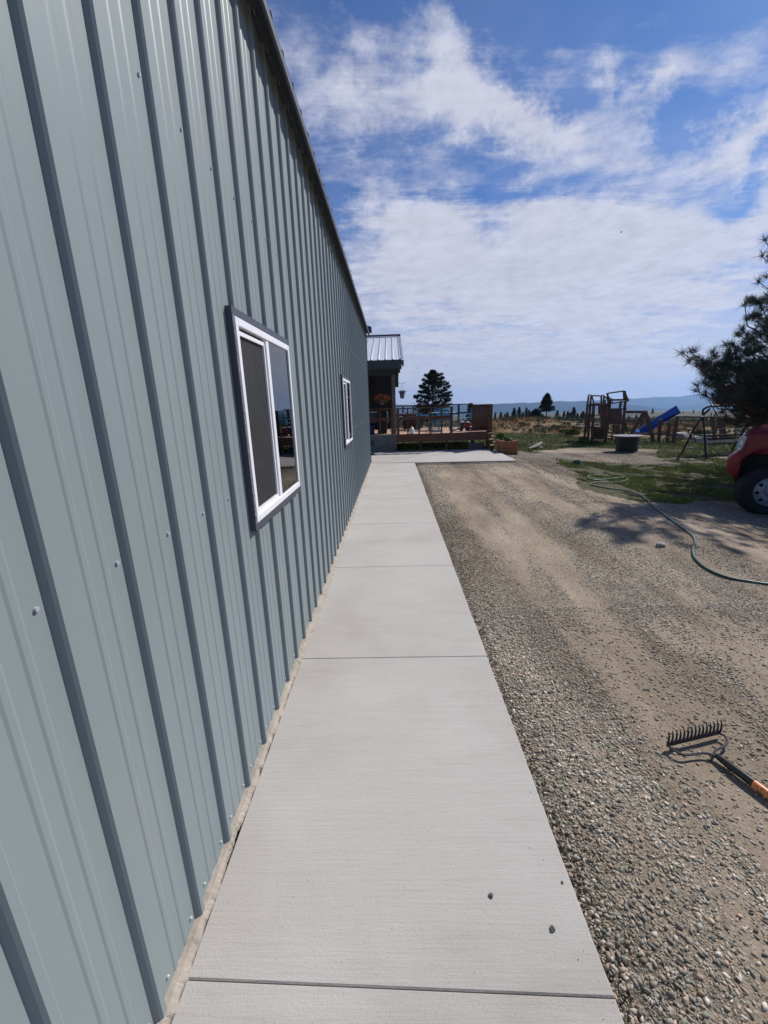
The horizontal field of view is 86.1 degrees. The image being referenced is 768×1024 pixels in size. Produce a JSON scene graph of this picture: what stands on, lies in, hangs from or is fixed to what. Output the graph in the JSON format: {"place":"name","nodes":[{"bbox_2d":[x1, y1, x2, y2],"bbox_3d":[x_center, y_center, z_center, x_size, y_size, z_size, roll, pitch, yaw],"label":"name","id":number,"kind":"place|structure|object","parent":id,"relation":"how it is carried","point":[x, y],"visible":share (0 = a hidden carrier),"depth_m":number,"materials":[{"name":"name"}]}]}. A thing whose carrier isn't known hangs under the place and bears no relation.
{"place":"outdoors","nodes":[
{"label":"outdoors","id":0,"kind":"place"},
{"bbox_2d":[0,0,372,1023],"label":"metal building","id":1,"kind":"structure","parent":0,"point":[184,422],"depth_m":1.10,"materials":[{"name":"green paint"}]},
{"bbox_2d":[224,305,299,531],"bbox_3d":[-0.671,-0.481,2.201,0.186,0.944,0.910,-1,15,2],"label":"window","id":2,"kind":"structure","parent":1,"relation":"in","point":[250,341],"depth_m":2.04,"materials":[{"name":"plastic"}]},
{"bbox_2d":[340,375,352,447],"bbox_3d":[-0.536,-1.406,5.766,0.119,0.924,0.910,-1,15,2],"label":"window","id":3,"kind":"structure","parent":1,"relation":"in","point":[344,381],"depth_m":5.68,"materials":[{"name":"plastic"}]},
{"bbox_2d":[370,424,374,433],"bbox_3d":[-0.422,-2.907,14.416,0.175,0.346,0.200,-1,15,2],"label":"cooler","id":4,"kind":"object","parent":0,"point":[372,429],"visible":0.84,"depth_m":14.33,"materials":[{"name":"blue plastic"}]},
{"bbox_2d":[403,413,420,429],"bbox_3d":[1.109,-3.575,16.198,0.686,0.645,0.650,-1,15,2],"label":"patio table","id":5,"kind":"object","parent":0,"point":[413,423],"visible":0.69,"depth_m":15.92,"materials":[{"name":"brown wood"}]},
{"bbox_2d":[371,449,516,466],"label":"patio slab","id":6,"kind":"structure","parent":0,"point":[452,456],"depth_m":12.32,"materials":[{"name":"concrete"}]},
{"bbox_2d":[438,409,449,430],"bbox_3d":[2.180,-3.300,14.767,0.446,0.770,0.573,-1,15,2],"label":"patio chair","id":7,"kind":"object","parent":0,"point":[443,415],"visible":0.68,"depth_m":14.49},
{"bbox_2d":[204,410,767,1023],"bbox_3d":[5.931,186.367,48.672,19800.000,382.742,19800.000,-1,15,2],"label":"ground","id":8,"kind":"structure","parent":0,"point":[526,530],"depth_m":2.68,"materials":[{"name":"beige gravel"}]},
{"bbox_2d":[367,334,403,451],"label":"house","id":9,"kind":"structure","parent":8,"relation":"on","point":[385,361],"depth_m":14.17,"materials":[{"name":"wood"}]},
{"bbox_2d":[368,379,375,428],"bbox_3d":[-0.801,-4.457,17.026,0.850,2.000,0.038,-1,15,2],"label":"door","id":10,"kind":"structure","parent":9,"relation":"in","point":[370,381],"depth_m":16.92,"materials":[{"name":"brown wood"}]},
{"bbox_2d":[374,391,389,404],"bbox_3d":[-0.087,-4.110,13.923,0.554,0.948,0.532,-10,17,-29],"label":"flower basket","id":11,"kind":"object","parent":9,"relation":"hanging from","point":[382,399],"visible":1,"depth_m":13.94,"materials":[{"name":"orange plant"}]},
{"bbox_2d":[398,383,405,398],"bbox_3d":[0.506,-3.983,13.457,0.265,0.536,0.494,-14,19,-39],"label":"hanging planter","id":12,"kind":"object","parent":9,"relation":"attached to","point":[402,393],"visible":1,"depth_m":13.35,"materials":[{"name":"metal"}]},
{"bbox_2d":[171,462,623,1023],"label":"walkway","id":13,"kind":"structure","parent":8,"relation":"on","point":[395,830],"depth_m":1.51,"materials":[{"name":"concrete"}]},
{"bbox_2d":[204,981,606,998],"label":"joint dirt","id":14,"kind":"structure","parent":13,"relation":"on","point":[412,990],"depth_m":1.14,"materials":[{"name":"soil"}]},
{"bbox_2d":[369,403,496,449],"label":"deck","id":15,"kind":"structure","parent":8,"relation":"on","point":[483,431],"depth_m":13.92,"materials":[{"name":"red wood"}]},
{"bbox_2d":[370,411,387,426],"bbox_3d":[-0.311,-3.196,14.690,0.928,0.758,0.520,-1,15,2],"label":"grill","id":16,"kind":"object","parent":15,"relation":"on","point":[373,414],"visible":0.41,"depth_m":14.40,"materials":[{"name":"black metal"}]},
{"bbox_2d":[414,410,429,430],"bbox_3d":[1.441,-3.468,15.500,0.572,0.770,0.446,-1,15,2],"label":"patio chair","id":17,"kind":"object","parent":15,"relation":"on","point":[417,422],"visible":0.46,"depth_m":15.35,"materials":[{"name":"teal plastic"}]},
{"bbox_2d":[428,412,456,429],"bbox_3d":[2.198,-3.422,15.495,1.088,0.649,0.888,-1,15,2],"label":"patio table","id":18,"kind":"object","parent":15,"relation":"on","point":[433,413],"visible":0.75,"depth_m":15.28,"materials":[{"name":"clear glass"}]},
{"bbox_2d":[436,408,449,428],"bbox_3d":[2.309,-3.687,16.236,0.446,0.770,0.573,-3,15,-4],"label":"patio chair","id":19,"kind":"object","parent":15,"relation":"on","point":[437,414],"visible":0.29,"depth_m":16.40,"materials":[{"name":"teal plastic"}]},
{"bbox_2d":[453,421,476,430],"bbox_3d":[2.987,-3.002,14.523,1.307,0.397,0.424,-1,15,2],"label":"wheeled machine","id":20,"kind":"object","parent":15,"relation":"on","point":[466,426],"visible":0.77,"depth_m":14.40,"materials":[{"name":"red paint"}]},
{"bbox_2d":[457,408,473,427],"bbox_3d":[3.132,-3.536,15.557,0.573,0.770,0.446,-5,15,-12],"label":"patio chair","id":21,"kind":"object","parent":15,"relation":"on","point":[470,416],"visible":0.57,"depth_m":15.69,"materials":[{"name":"teal plastic"}]},
{"bbox_2d":[413,369,452,421],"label":"pine tree","id":22,"kind":"object","parent":8,"relation":"on","point":[433,379],"visible":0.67,"depth_m":43.43,"materials":[{"name":"green plant"}]},
{"bbox_2d":[417,461,524,464],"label":"edge stones","id":23,"kind":"object","parent":8,"relation":"on","point":[470,463],"visible":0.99,"depth_m":11.01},
{"bbox_2d":[495,433,504,438],"bbox_3d":[5.838,-3.828,20.745,0.629,0.415,0.606,-1,15,2],"label":"shrub","id":24,"kind":"object","parent":8,"relation":"on","point":[500,435],"visible":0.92,"depth_m":20.64,"materials":[{"name":"green plant"}]},
{"bbox_2d":[496,437,518,454],"bbox_3d":[3.924,-2.125,13.163,0.510,0.579,0.795,-1,15,2],"label":"planter box","id":25,"kind":"object","parent":8,"relation":"on","point":[506,445],"visible":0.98,"depth_m":12.85,"materials":[{"name":"wood"}]},
{"bbox_2d":[512,408,515,417],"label":"distant pine","id":26,"kind":"object","parent":8,"relation":"on","point":[514,412],"visible":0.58,"depth_m":115.72,"materials":[{"name":"green plant"}]},
{"bbox_2d":[515,407,521,416],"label":"distant pine","id":27,"kind":"object","parent":8,"relation":"on","point":[518,412],"visible":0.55,"depth_m":113.85,"materials":[{"name":"green plant"}]},
{"bbox_2d":[528,441,542,448],"bbox_3d":[5.937,-2.523,16.111,0.174,0.333,1.678,9,18,36],"label":"log","id":28,"kind":"object","parent":8,"relation":"on","point":[537,445],"visible":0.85,"depth_m":16.14,"materials":[{"name":"beige wood"}]},
{"bbox_2d":[528,409,543,417],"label":"pine tree","id":29,"kind":"object","parent":8,"relation":"on","point":[535,412],"visible":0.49,"depth_m":57.61,"materials":[{"name":"green plant"}]},
{"bbox_2d":[538,393,555,416],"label":"pine tree","id":30,"kind":"object","parent":8,"relation":"on","point":[546,402],"visible":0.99,"depth_m":59.10,"materials":[{"name":"green plant"}]},
{"bbox_2d":[550,425,562,428],"bbox_3d":[10.089,-4.973,24.159,0.819,0.376,0.859,-1,15,2],"label":"shrub","id":31,"kind":"object","parent":8,"relation":"on","point":[555,426],"visible":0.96,"depth_m":24.02,"materials":[{"name":"green plant"}]},
{"bbox_2d":[558,428,567,433],"bbox_3d":[9.851,-4.418,22.523,0.701,0.402,0.690,-1,15,2],"label":"shrub","id":32,"kind":"object","parent":8,"relation":"on","point":[562,430],"visible":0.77,"depth_m":22.45,"materials":[{"name":"green plant"}]},
{"bbox_2d":[569,407,576,419],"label":"distant pine","id":33,"kind":"object","parent":8,"relation":"on","point":[573,413],"visible":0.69,"depth_m":92.28,"materials":[{"name":"green plant"}]},
{"bbox_2d":[565,427,582,435],"bbox_3d":[9.775,-4.128,21.325,0.921,0.561,0.902,-1,15,2],"label":"shrub","id":34,"kind":"object","parent":8,"relation":"on","point":[572,431],"visible":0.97,"depth_m":21.14,"materials":[{"name":"green plant"}]},
{"bbox_2d":[580,439,589,443],"bbox_3d":[8.726,-3.038,17.894,0.495,0.336,0.454,-1,15,2],"label":"shrub","id":35,"kind":"object","parent":8,"relation":"on","point":[584,441],"visible":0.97,"depth_m":17.84,"materials":[{"name":"green plant"}]},
{"bbox_2d":[416,456,763,518],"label":"gravel stones","id":36,"kind":"object","parent":8,"relation":"on","point":[497,465],"visible":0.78,"depth_m":7.93,"materials":[{"name":"grey gravel"}]},
{"bbox_2d":[427,494,767,1023],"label":"edge stones","id":37,"kind":"object","parent":8,"relation":"on","point":[632,1011],"visible":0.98,"depth_m":1.52,"materials":[{"name":"grey gravel"}]},
{"bbox_2d":[432,501,767,620],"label":"gravel stones","id":38,"kind":"object","parent":8,"relation":"on","point":[648,565],"visible":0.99,"depth_m":4.19,"materials":[{"name":"grey gravel"}]},
{"bbox_2d":[485,448,721,466],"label":"rim weeds","id":39,"kind":"object","parent":8,"relation":"on","point":[581,461],"visible":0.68,"depth_m":12.87,"materials":[{"name":"green plant"}]},
{"bbox_2d":[462,581,767,1023],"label":"gravel chips","id":40,"kind":"object","parent":8,"relation":"on","point":[644,951],"visible":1,"depth_m":1.90,"materials":[{"name":"gravel"}]},
{"bbox_2d":[505,450,727,475],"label":"gravel stones","id":41,"kind":"object","parent":8,"relation":"on","point":[530,456],"visible":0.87,"depth_m":13.16,"materials":[{"name":"grey gravel"}]},
{"bbox_2d":[470,602,767,1023],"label":"gravel stones","id":42,"kind":"object","parent":8,"relation":"on","point":[684,935],"visible":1,"depth_m":1.74,"materials":[{"name":"grey gravel"}]},
{"bbox_2d":[612,434,644,451],"bbox_3d":[9.085,-2.549,15.363,1.041,0.658,1.041,-1,15,2],"label":"spool table","id":43,"kind":"object","parent":8,"relation":"on","point":[627,442],"visible":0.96,"depth_m":15.09,"materials":[{"name":"wood"}]},
{"bbox_2d":[556,460,735,503],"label":"lawn grass","id":44,"kind":"structure","parent":8,"relation":"on","point":[646,485],"depth_m":9.61,"materials":[{"name":"green plant"}]},
{"bbox_2d":[570,390,727,443],"bbox_3d":[11.945,-4.234,18.532,6.967,2.452,2.790,-1,15,2],"label":"play set","id":45,"kind":"object","parent":8,"relation":"on","point":[607,414],"visible":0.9,"depth_m":18.05,"materials":[{"name":"wood"}]},
{"bbox_2d":[656,542,665,546],"bbox_3d":[3.028,0.361,4.502,0.103,0.065,0.080,-1,15,2],"label":"stone","id":46,"kind":"object","parent":8,"relation":"on","point":[660,544],"visible":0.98,"depth_m":4.48,"materials":[{"name":"grey stone"}]},
{"bbox_2d":[587,474,767,584],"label":"garden hose","id":47,"kind":"object","parent":8,"relation":"on","point":[707,568],"visible":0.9,"depth_m":4.69,"materials":[{"name":"green rubber"}]},
{"bbox_2d":[676,432,688,439],"bbox_3d":[13.810,-3.479,19.169,0.677,0.528,0.558,-1,15,2],"label":"boulder","id":48,"kind":"object","parent":8,"relation":"on","point":[682,434],"visible":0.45,"depth_m":18.97,"materials":[{"name":"grey stone"}]},
{"bbox_2d":[693,429,711,433],"bbox_3d":[15.845,-3.978,20.572,0.859,0.455,0.875,-1,15,2],"label":"shrub","id":49,"kind":"object","parent":8,"relation":"on","point":[701,431],"visible":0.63,"depth_m":20.40,"materials":[{"name":"green plant"}]},
{"bbox_2d":[681,405,749,458],"bbox_3d":[11.183,-2.736,13.516,2.826,1.842,1.770,-4,15,-8],"label":"garden swing","id":50,"kind":"object","parent":8,"relation":"on","point":[719,438],"visible":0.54,"depth_m":13.62,"materials":[{"name":"black paint"}]},
{"bbox_2d":[666,720,767,798],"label":"garden rake","id":51,"kind":"object","parent":8,"relation":"on","point":[755,784],"visible":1,"depth_m":1.88,"materials":[{"name":"metal"}]},
{"bbox_2d":[675,232,767,428],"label":"pine tree","id":52,"kind":"object","parent":8,"relation":"on","point":[746,392],"visible":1,"depth_m":7.12,"materials":[{"name":"green plant"}]},
{"bbox_2d":[726,423,767,514],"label":"pickup truck","id":53,"kind":"object","parent":8,"relation":"on","point":[747,464],"visible":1,"depth_m":6.77,"materials":[{"name":"red paint"}]},
{"bbox_2d":[266,0,767,404],"label":"sky","id":54,"kind":"structure","parent":0,"point":[483,165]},
{"bbox_2d":[396,401,668,416],"bbox_3d":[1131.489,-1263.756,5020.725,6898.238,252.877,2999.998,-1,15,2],"label":"hills","id":55,"kind":"structure","parent":0,"point":[560,407],"depth_m":4722.18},
{"bbox_2d":[396,430,736,455],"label":"back lawn grass","id":56,"kind":"structure","parent":0,"point":[523,445],"depth_m":17.05,"materials":[{"name":"green plant"}]},
{"bbox_2d":[396,415,752,440],"bbox_3d":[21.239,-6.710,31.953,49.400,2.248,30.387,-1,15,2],"label":"dry grass","id":57,"kind":"structure","parent":0,"point":[551,420],"depth_m":26.95,"materials":[{"name":"beige plant"}]},
{"bbox_2d":[569,393,721,407],"bbox_3d":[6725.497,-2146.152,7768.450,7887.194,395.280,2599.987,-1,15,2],"label":"hills","id":58,"kind":"structure","parent":0,"point":[688,400],"depth_m":7521.63,"materials":[{"name":"blue"}]},
{"bbox_2d":[650,448,726,467],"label":"shaded grass","id":59,"kind":"structure","parent":0,"point":[679,454],"depth_m":13.40,"materials":[{"name":"green plant"}]},
{"bbox_2d":[655,399,732,409],"bbox_3d":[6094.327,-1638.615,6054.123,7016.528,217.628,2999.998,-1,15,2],"label":"hills","id":60,"kind":"structure","parent":0,"point":[700,406],"depth_m":5811.78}
]}

